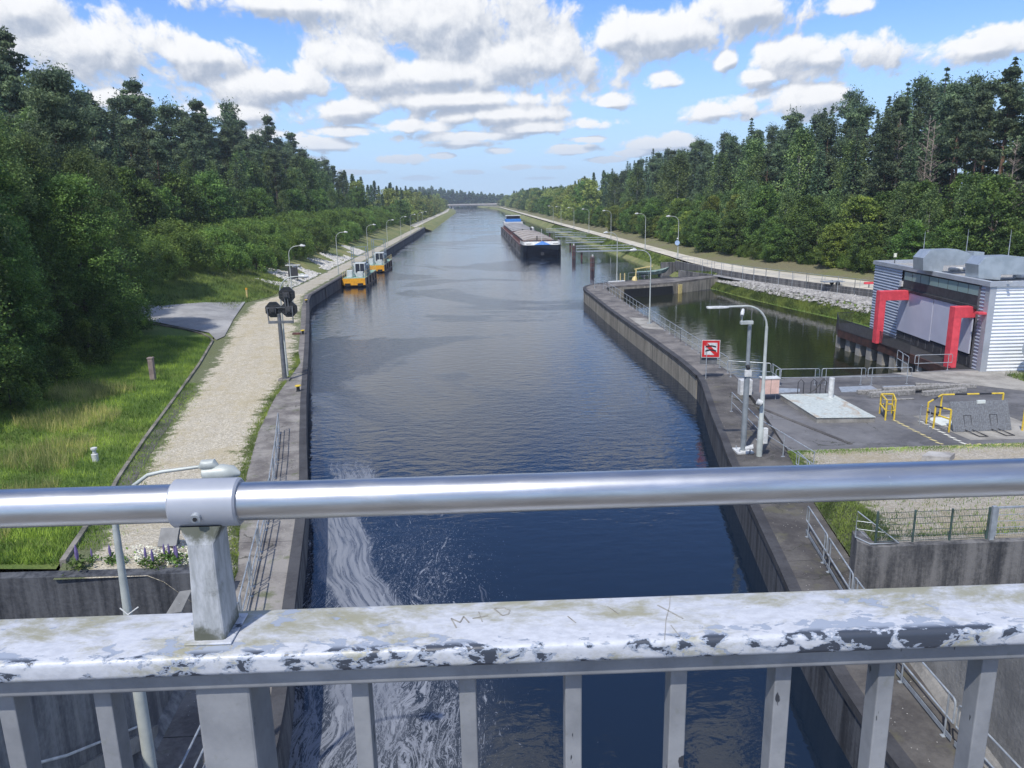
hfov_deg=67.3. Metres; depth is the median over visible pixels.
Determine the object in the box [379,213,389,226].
shrub
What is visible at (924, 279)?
window
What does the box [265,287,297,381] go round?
signal mast
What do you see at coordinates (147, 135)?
pine tree
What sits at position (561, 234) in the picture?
gangway
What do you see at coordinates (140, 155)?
pine tree
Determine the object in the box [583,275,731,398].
pier
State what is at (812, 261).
shrub
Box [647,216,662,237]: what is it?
broadleaf tree
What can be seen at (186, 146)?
pine tree
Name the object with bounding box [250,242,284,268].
shrub
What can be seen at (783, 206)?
birch tree
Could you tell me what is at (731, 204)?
broadleaf tree
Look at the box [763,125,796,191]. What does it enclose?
pine tree
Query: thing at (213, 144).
pine tree
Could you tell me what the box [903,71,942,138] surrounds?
pine tree
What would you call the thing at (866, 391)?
timber beam
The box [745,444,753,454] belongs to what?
floodlight
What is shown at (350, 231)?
shrub
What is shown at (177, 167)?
spruce tree
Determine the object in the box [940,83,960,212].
spruce tree
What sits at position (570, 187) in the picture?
broadleaf tree
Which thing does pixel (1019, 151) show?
pine tree
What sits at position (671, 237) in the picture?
shrub
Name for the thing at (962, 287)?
window
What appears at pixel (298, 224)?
shrub
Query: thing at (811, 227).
broadleaf tree
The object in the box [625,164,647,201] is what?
birch tree
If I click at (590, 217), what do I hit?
broadleaf tree
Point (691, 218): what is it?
broadleaf tree
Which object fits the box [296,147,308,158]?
pine tree
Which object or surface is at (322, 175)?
birch tree
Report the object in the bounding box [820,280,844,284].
trailer
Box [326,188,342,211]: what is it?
birch tree
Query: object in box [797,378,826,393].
hose stand
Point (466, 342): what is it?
water
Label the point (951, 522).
fence
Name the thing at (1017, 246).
broadleaf tree
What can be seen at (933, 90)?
pine tree
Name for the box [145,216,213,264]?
shrub
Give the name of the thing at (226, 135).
pine tree
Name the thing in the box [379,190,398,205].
broadleaf tree
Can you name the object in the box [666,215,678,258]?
street lamp
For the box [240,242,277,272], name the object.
shrub
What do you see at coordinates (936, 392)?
timber beam
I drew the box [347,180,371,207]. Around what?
broadleaf tree
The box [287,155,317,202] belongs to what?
birch tree
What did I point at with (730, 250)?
shrub
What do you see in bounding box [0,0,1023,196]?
sky
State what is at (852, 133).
pine tree
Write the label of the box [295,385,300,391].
bollard
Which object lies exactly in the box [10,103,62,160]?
birch tree
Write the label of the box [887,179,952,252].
broadleaf tree
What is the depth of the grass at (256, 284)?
93.91 m
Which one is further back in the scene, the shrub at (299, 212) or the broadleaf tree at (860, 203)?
the shrub at (299, 212)
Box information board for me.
[285,264,299,280]
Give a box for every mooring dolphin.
[572,244,575,258]
[590,254,594,270]
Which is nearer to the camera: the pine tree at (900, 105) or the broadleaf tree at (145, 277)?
the broadleaf tree at (145, 277)
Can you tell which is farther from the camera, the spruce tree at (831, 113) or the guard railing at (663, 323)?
the spruce tree at (831, 113)
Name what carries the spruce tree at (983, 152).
on the forest ground
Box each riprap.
[254,245,364,286]
[716,280,871,312]
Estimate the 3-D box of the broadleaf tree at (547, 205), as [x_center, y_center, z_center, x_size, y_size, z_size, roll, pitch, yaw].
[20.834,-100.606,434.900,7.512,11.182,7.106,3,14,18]
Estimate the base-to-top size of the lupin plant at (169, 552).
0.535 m
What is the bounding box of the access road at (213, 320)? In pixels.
[143,302,244,339]
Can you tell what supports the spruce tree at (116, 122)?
on the forest ground
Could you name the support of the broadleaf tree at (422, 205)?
on the forest ground
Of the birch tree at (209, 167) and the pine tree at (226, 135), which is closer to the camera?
the birch tree at (209, 167)
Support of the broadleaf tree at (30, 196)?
on the grass slope
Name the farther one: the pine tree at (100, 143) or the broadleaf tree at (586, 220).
the broadleaf tree at (586, 220)
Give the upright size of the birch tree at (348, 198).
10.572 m
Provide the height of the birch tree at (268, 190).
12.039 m
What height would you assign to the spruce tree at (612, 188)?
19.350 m
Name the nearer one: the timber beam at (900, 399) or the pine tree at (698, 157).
the timber beam at (900, 399)
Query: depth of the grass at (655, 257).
168.10 m
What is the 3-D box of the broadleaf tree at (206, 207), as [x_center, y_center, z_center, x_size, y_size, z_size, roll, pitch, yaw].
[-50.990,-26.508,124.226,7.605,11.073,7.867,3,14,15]
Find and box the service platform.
[835,312,970,372]
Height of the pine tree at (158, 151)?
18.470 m
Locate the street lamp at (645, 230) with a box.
[635,213,645,249]
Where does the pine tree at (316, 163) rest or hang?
on the embankment
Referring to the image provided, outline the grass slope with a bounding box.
[0,269,274,568]
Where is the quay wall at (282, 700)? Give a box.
[271,227,425,767]
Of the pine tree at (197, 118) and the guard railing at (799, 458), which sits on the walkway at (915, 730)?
the guard railing at (799, 458)
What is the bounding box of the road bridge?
[447,203,500,208]
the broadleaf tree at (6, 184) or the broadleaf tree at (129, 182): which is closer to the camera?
the broadleaf tree at (6, 184)
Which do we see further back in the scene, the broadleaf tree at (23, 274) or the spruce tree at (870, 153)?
the spruce tree at (870, 153)
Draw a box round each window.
[904,272,912,280]
[912,273,920,282]
[921,275,929,284]
[929,277,938,286]
[938,230,971,288]
[948,233,979,290]
[958,282,968,292]
[968,284,978,295]
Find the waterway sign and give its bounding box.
[700,340,719,378]
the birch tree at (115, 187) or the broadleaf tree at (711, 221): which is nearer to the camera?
the birch tree at (115, 187)
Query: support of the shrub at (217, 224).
on the embankment
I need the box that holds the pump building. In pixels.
[869,230,1023,371]
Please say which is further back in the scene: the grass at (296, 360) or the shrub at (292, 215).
the shrub at (292, 215)
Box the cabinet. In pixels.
[759,376,780,398]
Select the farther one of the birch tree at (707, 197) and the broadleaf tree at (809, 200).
the birch tree at (707, 197)
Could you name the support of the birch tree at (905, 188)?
on the forest ground
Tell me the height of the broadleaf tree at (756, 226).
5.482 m
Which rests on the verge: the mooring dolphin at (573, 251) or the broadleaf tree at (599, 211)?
the broadleaf tree at (599, 211)
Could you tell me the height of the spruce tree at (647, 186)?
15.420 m
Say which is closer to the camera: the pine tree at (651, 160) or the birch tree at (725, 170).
the birch tree at (725, 170)
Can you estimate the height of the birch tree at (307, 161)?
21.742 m
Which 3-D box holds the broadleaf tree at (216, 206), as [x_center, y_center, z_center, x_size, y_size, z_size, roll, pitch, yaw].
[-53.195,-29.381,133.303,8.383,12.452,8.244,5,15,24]
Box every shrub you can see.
[0,342,54,412]
[22,342,89,385]
[52,316,119,367]
[74,307,136,349]
[99,305,147,341]
[120,229,159,260]
[126,237,190,283]
[127,239,154,276]
[133,224,191,258]
[135,303,152,330]
[137,234,180,267]
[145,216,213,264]
[163,230,224,271]
[187,220,215,231]
[190,225,253,265]
[190,226,212,259]
[207,242,251,273]
[208,221,236,229]
[211,225,262,257]
[220,222,259,248]
[221,217,251,227]
[233,217,251,226]
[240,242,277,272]
[241,224,270,245]
[246,218,289,241]
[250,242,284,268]
[252,214,288,235]
[255,232,293,266]
[271,215,293,225]
[276,210,307,221]
[279,218,311,233]
[279,222,298,231]
[280,229,315,259]
[285,227,319,257]
[286,210,304,215]
[300,210,318,218]
[300,214,327,226]
[300,217,334,240]
[304,225,337,252]
[316,210,342,227]
[323,229,339,244]
[332,226,352,244]
[334,207,349,214]
[336,223,355,241]
[337,211,359,228]
[339,220,362,240]
[348,209,368,224]
[353,216,373,235]
[356,216,373,231]
[367,215,380,230]
[375,217,387,228]
[375,219,383,229]
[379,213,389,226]
[383,212,397,225]
[393,212,404,225]
[657,227,666,240]
[666,230,674,242]
[669,232,676,243]
[700,233,715,249]
[706,238,720,251]
[721,239,740,253]
[733,245,749,256]
[738,242,758,257]
[747,242,763,259]
[759,246,786,262]
[783,248,800,261]
[795,250,814,264]
[805,247,830,264]
[832,253,848,268]
[841,246,871,269]
[849,246,887,273]
[884,253,903,259]
[900,255,912,259]
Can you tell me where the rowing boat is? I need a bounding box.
[637,267,668,277]
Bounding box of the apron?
[895,371,1023,390]
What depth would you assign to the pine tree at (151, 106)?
147.27 m
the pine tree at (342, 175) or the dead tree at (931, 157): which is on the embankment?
the pine tree at (342, 175)
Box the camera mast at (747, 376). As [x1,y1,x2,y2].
[732,309,753,453]
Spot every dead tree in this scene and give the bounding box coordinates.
[873,97,922,192]
[905,94,949,187]
[917,115,953,195]
[989,121,1023,224]
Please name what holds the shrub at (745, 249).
on the verge
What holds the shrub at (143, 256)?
on the grass slope
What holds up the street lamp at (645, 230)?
on the service road at (769, 273)
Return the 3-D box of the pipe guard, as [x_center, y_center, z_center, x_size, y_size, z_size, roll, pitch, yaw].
[19.526,1.173,39.785,0.692,1.090,1.512,2,14,14]
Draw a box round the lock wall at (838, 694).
[697,375,916,767]
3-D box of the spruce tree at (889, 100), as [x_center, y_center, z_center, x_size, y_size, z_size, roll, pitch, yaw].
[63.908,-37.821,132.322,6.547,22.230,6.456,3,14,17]
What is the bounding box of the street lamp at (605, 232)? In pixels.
[603,231,617,280]
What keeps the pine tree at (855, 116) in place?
on the forest ground
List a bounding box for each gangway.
[546,228,573,236]
[555,232,584,238]
[565,237,605,247]
[576,245,634,257]
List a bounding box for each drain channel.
[119,391,190,485]
[729,396,852,444]
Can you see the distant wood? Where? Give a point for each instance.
(451, 196)
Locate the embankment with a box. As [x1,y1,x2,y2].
[185,223,415,293]
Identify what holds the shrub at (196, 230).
on the embankment
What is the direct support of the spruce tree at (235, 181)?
on the embankment
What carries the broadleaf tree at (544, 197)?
on the verge
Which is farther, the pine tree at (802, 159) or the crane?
the pine tree at (802, 159)
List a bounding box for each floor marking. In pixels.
[893,420,972,447]
[920,421,965,443]
[965,443,1021,445]
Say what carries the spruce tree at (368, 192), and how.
on the forest ground
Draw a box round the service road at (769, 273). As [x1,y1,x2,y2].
[491,206,873,289]
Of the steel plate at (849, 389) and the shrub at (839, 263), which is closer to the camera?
the steel plate at (849, 389)
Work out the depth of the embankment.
164.33 m
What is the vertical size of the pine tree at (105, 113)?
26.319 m
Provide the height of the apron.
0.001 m
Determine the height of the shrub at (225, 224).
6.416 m
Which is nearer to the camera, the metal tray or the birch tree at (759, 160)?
the metal tray
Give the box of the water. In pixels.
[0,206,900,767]
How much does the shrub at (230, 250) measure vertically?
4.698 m
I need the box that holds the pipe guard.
[879,393,896,420]
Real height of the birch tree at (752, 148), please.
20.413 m
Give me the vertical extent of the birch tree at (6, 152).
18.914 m
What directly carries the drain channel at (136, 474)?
on the gravel path at (239, 369)
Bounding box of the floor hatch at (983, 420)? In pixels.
[914,392,1023,439]
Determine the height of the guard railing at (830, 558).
1.072 m
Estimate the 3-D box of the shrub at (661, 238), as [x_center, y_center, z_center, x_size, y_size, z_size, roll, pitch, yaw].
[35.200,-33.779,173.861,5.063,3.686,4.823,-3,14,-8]
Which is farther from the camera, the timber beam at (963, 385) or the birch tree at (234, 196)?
the birch tree at (234, 196)
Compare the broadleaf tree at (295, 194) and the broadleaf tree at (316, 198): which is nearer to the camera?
the broadleaf tree at (295, 194)
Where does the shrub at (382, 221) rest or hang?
on the embankment
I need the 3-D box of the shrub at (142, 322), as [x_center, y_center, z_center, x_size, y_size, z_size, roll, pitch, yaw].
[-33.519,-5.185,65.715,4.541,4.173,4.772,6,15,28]
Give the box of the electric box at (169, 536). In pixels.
[157,527,180,546]
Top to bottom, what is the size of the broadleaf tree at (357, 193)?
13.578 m
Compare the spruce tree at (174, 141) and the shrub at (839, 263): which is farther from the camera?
the spruce tree at (174, 141)
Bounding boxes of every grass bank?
[418,208,455,230]
[476,206,716,276]
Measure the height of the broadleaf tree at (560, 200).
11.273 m
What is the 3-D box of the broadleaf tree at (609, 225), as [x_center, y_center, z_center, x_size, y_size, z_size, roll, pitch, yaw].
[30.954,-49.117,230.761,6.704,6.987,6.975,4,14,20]
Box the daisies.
[131,544,188,565]
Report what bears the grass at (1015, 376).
on the apron
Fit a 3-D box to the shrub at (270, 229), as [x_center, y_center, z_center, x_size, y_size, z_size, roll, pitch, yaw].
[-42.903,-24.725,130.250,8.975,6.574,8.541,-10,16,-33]
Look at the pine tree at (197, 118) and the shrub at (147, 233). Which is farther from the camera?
the pine tree at (197, 118)
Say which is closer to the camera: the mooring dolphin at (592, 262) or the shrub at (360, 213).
the mooring dolphin at (592, 262)
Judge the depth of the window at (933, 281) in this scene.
54.92 m
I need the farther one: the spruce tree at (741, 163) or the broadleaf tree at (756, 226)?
the spruce tree at (741, 163)
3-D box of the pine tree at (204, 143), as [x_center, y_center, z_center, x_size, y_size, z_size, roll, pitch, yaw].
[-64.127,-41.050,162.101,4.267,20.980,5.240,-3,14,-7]
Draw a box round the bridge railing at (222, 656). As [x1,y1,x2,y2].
[0,458,1023,767]
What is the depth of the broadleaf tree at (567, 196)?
357.14 m
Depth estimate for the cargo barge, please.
182.31 m
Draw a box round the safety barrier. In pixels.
[855,511,898,544]
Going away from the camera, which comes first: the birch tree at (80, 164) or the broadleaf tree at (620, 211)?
the birch tree at (80, 164)
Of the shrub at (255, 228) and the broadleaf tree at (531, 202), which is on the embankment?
the shrub at (255, 228)
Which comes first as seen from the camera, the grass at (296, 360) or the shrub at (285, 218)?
the grass at (296, 360)
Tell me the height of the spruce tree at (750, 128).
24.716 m
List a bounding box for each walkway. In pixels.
[155,347,303,767]
[703,374,984,767]
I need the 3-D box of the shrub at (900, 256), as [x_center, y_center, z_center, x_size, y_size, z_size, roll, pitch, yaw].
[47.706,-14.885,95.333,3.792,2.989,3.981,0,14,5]
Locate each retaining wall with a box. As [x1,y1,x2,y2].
[0,567,192,619]
[660,261,872,296]
[849,530,1023,588]
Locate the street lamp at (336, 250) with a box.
[336,231,347,273]
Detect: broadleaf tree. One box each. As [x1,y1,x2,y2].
[0,147,76,335]
[0,158,67,357]
[0,198,62,390]
[0,300,30,404]
[6,164,120,329]
[12,200,117,360]
[22,170,149,355]
[75,190,174,333]
[107,165,170,235]
[122,178,172,228]
[141,185,185,227]
[158,170,215,229]
[172,185,214,227]
[183,172,238,223]
[192,169,237,222]
[197,185,230,223]
[225,186,250,219]
[231,189,260,218]
[242,187,272,219]
[246,191,265,216]
[252,188,279,218]
[276,188,305,210]
[302,189,324,213]
[307,182,333,212]
[309,191,326,210]
[335,194,349,209]
[344,194,357,208]
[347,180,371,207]
[349,187,370,209]
[374,188,398,210]
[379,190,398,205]
[388,199,406,223]
[393,200,408,222]
[398,190,414,200]
[401,198,414,220]
[403,199,414,223]
[403,208,413,225]
[409,200,421,221]
[410,206,419,222]
[412,192,424,201]
[416,200,427,219]
[419,206,425,220]
[423,200,433,216]
[431,200,439,214]
[432,198,441,213]
[515,199,521,209]
[520,201,524,209]
[521,189,530,200]
[528,197,537,212]
[531,198,539,212]
[534,191,542,198]
[536,196,546,210]
[538,198,546,213]
[540,188,552,198]
[542,196,552,214]
[544,197,553,215]
[549,195,561,216]
[553,196,563,218]
[559,199,572,219]
[563,194,574,216]
[564,184,578,196]
[565,203,578,220]
[569,178,597,202]
[571,179,596,211]
[571,207,583,222]
[576,179,602,207]
[577,205,589,223]
[584,209,591,224]
[586,208,598,225]
[591,208,606,226]
[597,173,616,205]
[597,209,608,226]
[604,206,618,224]
[604,215,618,227]
[606,209,620,230]
[614,207,627,230]
[616,209,630,232]
[620,200,632,223]
[622,205,637,232]
[628,212,639,233]
[629,199,647,228]
[634,204,661,234]
[637,198,662,221]
[637,217,655,237]
[646,198,668,223]
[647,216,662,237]
[655,216,667,238]
[660,198,689,225]
[661,217,676,239]
[665,199,692,232]
[666,206,695,239]
[673,211,693,244]
[680,210,702,246]
[687,212,720,251]
[692,194,706,210]
[692,209,719,243]
[699,193,723,214]
[700,194,721,233]
[713,216,739,252]
[715,208,752,253]
[718,193,747,237]
[719,181,746,215]
[741,184,784,247]
[742,223,765,251]
[751,217,788,255]
[757,180,782,221]
[762,223,800,261]
[777,194,838,252]
[787,206,836,262]
[813,222,851,268]
[829,194,889,256]
[846,223,887,270]
[854,189,914,254]
[883,219,936,259]
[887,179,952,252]
[922,219,970,248]
[931,170,994,247]
[947,234,988,251]
[954,172,1023,255]
[999,221,1023,256]
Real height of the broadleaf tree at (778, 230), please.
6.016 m
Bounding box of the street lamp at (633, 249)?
[630,248,650,322]
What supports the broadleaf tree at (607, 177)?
on the forest ground
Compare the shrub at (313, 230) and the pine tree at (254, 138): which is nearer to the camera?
the shrub at (313, 230)
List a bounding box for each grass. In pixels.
[0,376,138,541]
[72,382,208,549]
[126,260,295,308]
[227,351,299,580]
[551,225,715,273]
[787,450,904,555]
[796,442,1023,459]
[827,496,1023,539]
[1005,369,1023,380]
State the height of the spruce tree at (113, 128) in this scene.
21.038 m
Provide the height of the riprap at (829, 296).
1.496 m
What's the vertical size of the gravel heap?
0.250 m
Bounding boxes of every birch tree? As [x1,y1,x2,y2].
[0,107,81,353]
[0,194,21,384]
[1,128,83,262]
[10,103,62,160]
[52,142,144,342]
[94,157,136,242]
[179,157,198,185]
[202,157,226,216]
[223,150,255,188]
[226,163,248,192]
[227,186,246,219]
[245,160,272,204]
[261,147,295,210]
[262,185,277,214]
[266,162,290,212]
[269,167,287,211]
[276,189,292,212]
[276,189,293,214]
[285,166,306,207]
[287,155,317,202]
[288,168,314,212]
[300,158,327,192]
[306,169,319,191]
[318,171,340,207]
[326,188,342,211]
[335,189,346,210]
[344,195,354,208]
[605,172,621,208]
[620,171,636,202]
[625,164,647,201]
[649,161,668,199]
[652,158,679,199]
[659,151,693,202]
[662,196,672,211]
[663,153,692,197]
[697,192,715,211]
[702,152,735,195]
[715,189,736,223]
[731,134,767,189]
[733,177,763,235]
[736,184,765,243]
[743,151,771,209]
[772,123,828,234]
[775,185,797,244]
[775,191,799,248]
[802,193,832,230]
[815,186,845,249]
[829,135,871,202]
[837,191,860,229]
[841,194,865,249]
[876,178,920,258]
[910,186,945,252]
[946,183,984,247]
[972,172,1023,254]
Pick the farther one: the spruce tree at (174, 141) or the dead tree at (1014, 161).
the spruce tree at (174, 141)
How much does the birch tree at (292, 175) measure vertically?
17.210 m
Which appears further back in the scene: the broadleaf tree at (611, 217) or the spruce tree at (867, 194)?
the broadleaf tree at (611, 217)
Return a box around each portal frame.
[872,290,908,343]
[943,306,975,367]
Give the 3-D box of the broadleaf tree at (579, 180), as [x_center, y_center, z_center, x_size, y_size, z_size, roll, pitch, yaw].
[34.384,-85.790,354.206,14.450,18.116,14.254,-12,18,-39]
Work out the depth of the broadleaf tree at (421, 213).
435.14 m
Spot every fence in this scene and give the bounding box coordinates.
[702,260,871,292]
[874,507,991,542]
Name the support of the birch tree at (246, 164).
on the embankment
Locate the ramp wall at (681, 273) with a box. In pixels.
[678,270,713,276]
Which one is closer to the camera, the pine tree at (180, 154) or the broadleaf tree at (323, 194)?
the pine tree at (180, 154)
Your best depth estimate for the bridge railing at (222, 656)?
1.18 m
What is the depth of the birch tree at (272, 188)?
188.77 m
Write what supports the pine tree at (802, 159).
on the forest ground
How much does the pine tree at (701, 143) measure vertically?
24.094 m
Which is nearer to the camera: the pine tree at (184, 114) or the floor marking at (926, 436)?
the floor marking at (926, 436)
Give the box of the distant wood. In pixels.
[407,185,503,206]
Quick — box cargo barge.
[501,215,560,257]
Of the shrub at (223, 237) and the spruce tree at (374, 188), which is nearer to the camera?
the shrub at (223, 237)
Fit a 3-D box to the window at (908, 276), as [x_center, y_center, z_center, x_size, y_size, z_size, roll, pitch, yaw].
[30.218,-8.209,58.625,0.015,0.610,1.191,-1,14,2]
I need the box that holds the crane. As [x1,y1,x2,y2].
[632,266,652,280]
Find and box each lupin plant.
[52,545,92,575]
[84,548,98,562]
[100,544,127,565]
[113,551,135,563]
[135,547,157,567]
[141,549,167,570]
[155,544,170,561]
[157,545,188,567]
[161,544,183,561]
[167,546,186,562]
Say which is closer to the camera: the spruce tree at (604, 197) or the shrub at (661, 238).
the shrub at (661, 238)
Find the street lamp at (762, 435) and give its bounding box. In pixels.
[706,304,767,456]
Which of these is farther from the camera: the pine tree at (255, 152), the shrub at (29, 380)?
the pine tree at (255, 152)
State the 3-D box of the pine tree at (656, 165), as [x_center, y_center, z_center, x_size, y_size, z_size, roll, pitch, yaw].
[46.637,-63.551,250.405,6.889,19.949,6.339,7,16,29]
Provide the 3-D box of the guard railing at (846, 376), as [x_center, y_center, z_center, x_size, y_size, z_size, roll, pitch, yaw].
[20.100,-0.464,46.623,8.187,1.041,0.110,-1,14,2]
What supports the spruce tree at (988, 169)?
on the forest ground
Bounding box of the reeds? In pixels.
[711,278,870,325]
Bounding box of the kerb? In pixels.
[59,323,213,567]
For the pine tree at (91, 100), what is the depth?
123.15 m
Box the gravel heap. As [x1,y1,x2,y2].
[921,451,954,460]
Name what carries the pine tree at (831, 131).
on the forest ground
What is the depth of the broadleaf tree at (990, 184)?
84.49 m
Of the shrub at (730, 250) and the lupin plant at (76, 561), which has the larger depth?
the shrub at (730, 250)
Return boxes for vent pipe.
[90,447,98,461]
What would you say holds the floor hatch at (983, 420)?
on the yard at (879, 432)
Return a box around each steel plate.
[779,388,799,392]
[839,385,875,391]
[882,385,914,386]
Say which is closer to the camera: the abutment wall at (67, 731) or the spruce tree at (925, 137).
the abutment wall at (67, 731)
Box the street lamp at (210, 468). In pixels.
[112,459,240,767]
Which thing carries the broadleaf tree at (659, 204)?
on the verge
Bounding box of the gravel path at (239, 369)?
[53,294,305,600]
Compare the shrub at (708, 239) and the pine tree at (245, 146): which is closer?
the shrub at (708, 239)
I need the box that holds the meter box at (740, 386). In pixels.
[737,378,752,394]
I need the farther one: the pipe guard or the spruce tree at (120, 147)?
the spruce tree at (120, 147)
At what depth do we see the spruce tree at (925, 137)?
109.82 m
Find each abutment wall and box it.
[0,690,186,767]
[910,658,1023,767]
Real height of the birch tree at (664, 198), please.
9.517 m
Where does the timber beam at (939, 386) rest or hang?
on the timber beam at (875, 394)
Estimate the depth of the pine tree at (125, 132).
138.83 m
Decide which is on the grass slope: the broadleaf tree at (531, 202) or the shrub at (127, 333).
the shrub at (127, 333)
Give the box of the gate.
[987,505,1023,539]
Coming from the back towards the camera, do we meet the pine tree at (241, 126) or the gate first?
the pine tree at (241, 126)
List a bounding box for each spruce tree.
[97,130,115,174]
[108,110,129,162]
[109,120,124,163]
[112,140,135,226]
[114,134,135,219]
[133,128,153,180]
[170,129,183,204]
[173,158,189,218]
[188,141,201,176]
[197,141,206,173]
[231,159,245,196]
[237,147,251,189]
[344,172,350,195]
[350,174,354,189]
[365,185,373,209]
[369,185,375,208]
[372,181,379,206]
[379,193,384,207]
[598,170,604,205]
[601,180,608,207]
[607,168,615,202]
[635,177,642,200]
[639,157,650,199]
[644,173,651,197]
[648,173,655,198]
[659,162,667,201]
[684,149,699,198]
[691,161,703,202]
[712,155,723,194]
[734,144,745,183]
[744,118,754,156]
[796,139,828,234]
[799,128,819,195]
[812,108,830,191]
[824,106,840,206]
[832,123,842,183]
[839,128,866,228]
[852,113,880,215]
[862,138,890,237]
[873,96,891,160]
[879,82,914,200]
[887,116,909,207]
[889,125,920,247]
[910,116,931,193]
[914,95,937,193]
[915,67,953,228]
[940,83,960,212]
[968,99,995,184]
[984,56,1020,209]
[993,108,1023,237]
[1005,119,1023,203]
[1009,160,1023,236]
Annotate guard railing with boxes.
[179,413,280,767]
[603,280,728,372]
[679,255,872,284]
[727,360,781,377]
[730,392,815,463]
[776,367,912,385]
[796,451,812,464]
[805,506,864,589]
[896,350,908,372]
[896,662,1020,767]
[914,354,952,370]
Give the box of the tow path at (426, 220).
[411,209,448,226]
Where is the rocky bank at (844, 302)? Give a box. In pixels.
[711,284,871,326]
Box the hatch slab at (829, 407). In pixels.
[780,377,875,422]
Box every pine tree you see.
[0,25,29,112]
[0,62,48,147]
[14,56,102,185]
[25,97,65,144]
[45,60,116,198]
[73,85,114,137]
[77,102,111,155]
[79,99,111,166]
[91,96,125,160]
[102,103,127,151]
[105,87,132,157]
[107,118,134,163]
[117,74,159,147]
[120,130,161,184]
[129,92,170,145]
[131,120,173,181]
[144,133,179,190]
[149,159,175,213]
[152,94,182,163]
[168,115,203,164]
[171,146,193,182]
[174,106,190,142]
[179,134,204,178]
[183,96,220,157]
[197,139,209,170]
[201,116,216,135]
[206,150,221,182]
[207,131,228,178]
[207,140,225,182]
[210,96,250,183]
[215,124,236,185]
[217,135,231,188]
[226,120,242,152]
[229,138,256,176]
[235,116,249,139]
[238,132,250,162]
[248,142,270,183]
[249,131,264,149]
[250,142,262,166]
[256,112,280,149]
[264,149,287,210]
[269,145,286,178]
[272,134,285,161]
[279,145,295,168]
[279,147,291,177]
[283,129,298,153]
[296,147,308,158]
[312,159,321,171]
[319,156,330,171]
[327,165,336,186]
[334,177,345,203]
[336,170,349,194]
[612,170,627,204]
[636,155,645,173]
[646,158,661,193]
[648,158,655,181]
[653,152,664,193]
[661,147,673,181]
[667,149,676,160]
[685,141,704,178]
[687,135,707,181]
[687,163,711,200]
[691,154,704,181]
[698,144,714,186]
[699,139,713,170]
[703,153,713,190]
[715,130,730,165]
[715,132,743,192]
[716,134,732,181]
[730,142,744,182]
[734,129,768,181]
[754,147,778,188]
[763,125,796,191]
[764,141,787,192]
[765,123,780,176]
[774,105,804,165]
[778,118,790,188]
[788,130,815,180]
[809,109,828,149]
[811,112,839,195]
[827,84,869,170]
[827,125,875,196]
[829,102,872,179]
[838,97,879,163]
[839,120,851,167]
[855,107,908,221]
[880,90,917,214]
[900,104,927,176]
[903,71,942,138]
[908,81,942,160]
[917,77,966,198]
[927,75,975,206]
[934,93,975,205]
[939,68,991,212]
[951,115,973,218]
[955,70,1014,226]
[958,86,1003,185]
[985,59,1023,230]
[989,79,1023,174]
[992,89,1023,194]
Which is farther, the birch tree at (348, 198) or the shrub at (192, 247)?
the birch tree at (348, 198)
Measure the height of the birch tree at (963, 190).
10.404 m
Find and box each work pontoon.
[342,246,376,286]
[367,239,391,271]
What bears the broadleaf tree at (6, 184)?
on the grass slope
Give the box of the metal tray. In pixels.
[166,590,190,613]
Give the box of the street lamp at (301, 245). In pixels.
[288,244,304,301]
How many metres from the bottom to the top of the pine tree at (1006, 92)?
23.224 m
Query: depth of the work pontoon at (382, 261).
145.27 m
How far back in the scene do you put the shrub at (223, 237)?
106.52 m
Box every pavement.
[299,227,423,347]
[712,275,872,298]
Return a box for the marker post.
[146,357,155,379]
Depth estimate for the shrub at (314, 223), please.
164.48 m
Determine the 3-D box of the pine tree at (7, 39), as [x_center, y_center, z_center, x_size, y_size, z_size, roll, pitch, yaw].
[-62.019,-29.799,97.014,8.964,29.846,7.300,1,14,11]
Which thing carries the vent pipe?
on the grass slope
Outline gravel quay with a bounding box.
[292,227,422,293]
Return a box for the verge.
[493,205,874,281]
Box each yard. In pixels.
[733,369,1023,462]
[787,443,1023,554]
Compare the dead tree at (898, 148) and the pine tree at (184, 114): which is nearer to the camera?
the dead tree at (898, 148)
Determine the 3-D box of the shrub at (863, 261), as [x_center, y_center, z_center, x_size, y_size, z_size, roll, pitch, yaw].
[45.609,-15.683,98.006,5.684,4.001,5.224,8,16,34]
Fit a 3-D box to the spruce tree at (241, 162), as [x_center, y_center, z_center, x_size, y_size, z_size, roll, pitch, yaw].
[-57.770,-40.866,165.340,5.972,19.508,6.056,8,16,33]
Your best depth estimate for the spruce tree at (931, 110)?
119.40 m
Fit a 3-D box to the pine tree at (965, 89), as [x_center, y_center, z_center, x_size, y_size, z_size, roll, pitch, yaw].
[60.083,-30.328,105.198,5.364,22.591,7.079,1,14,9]
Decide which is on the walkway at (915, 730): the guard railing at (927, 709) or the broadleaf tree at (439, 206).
the guard railing at (927, 709)
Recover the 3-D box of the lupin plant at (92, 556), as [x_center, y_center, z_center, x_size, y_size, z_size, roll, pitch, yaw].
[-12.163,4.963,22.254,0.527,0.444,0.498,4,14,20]
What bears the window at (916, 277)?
in the pump building
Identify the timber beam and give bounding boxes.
[856,389,934,393]
[868,389,914,397]
[882,384,952,390]
[883,398,913,400]
[915,383,976,387]
[921,387,966,396]
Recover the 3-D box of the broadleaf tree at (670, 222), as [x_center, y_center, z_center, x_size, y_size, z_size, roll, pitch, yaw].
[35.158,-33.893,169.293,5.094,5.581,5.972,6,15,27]
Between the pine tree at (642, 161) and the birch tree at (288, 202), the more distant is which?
the pine tree at (642, 161)

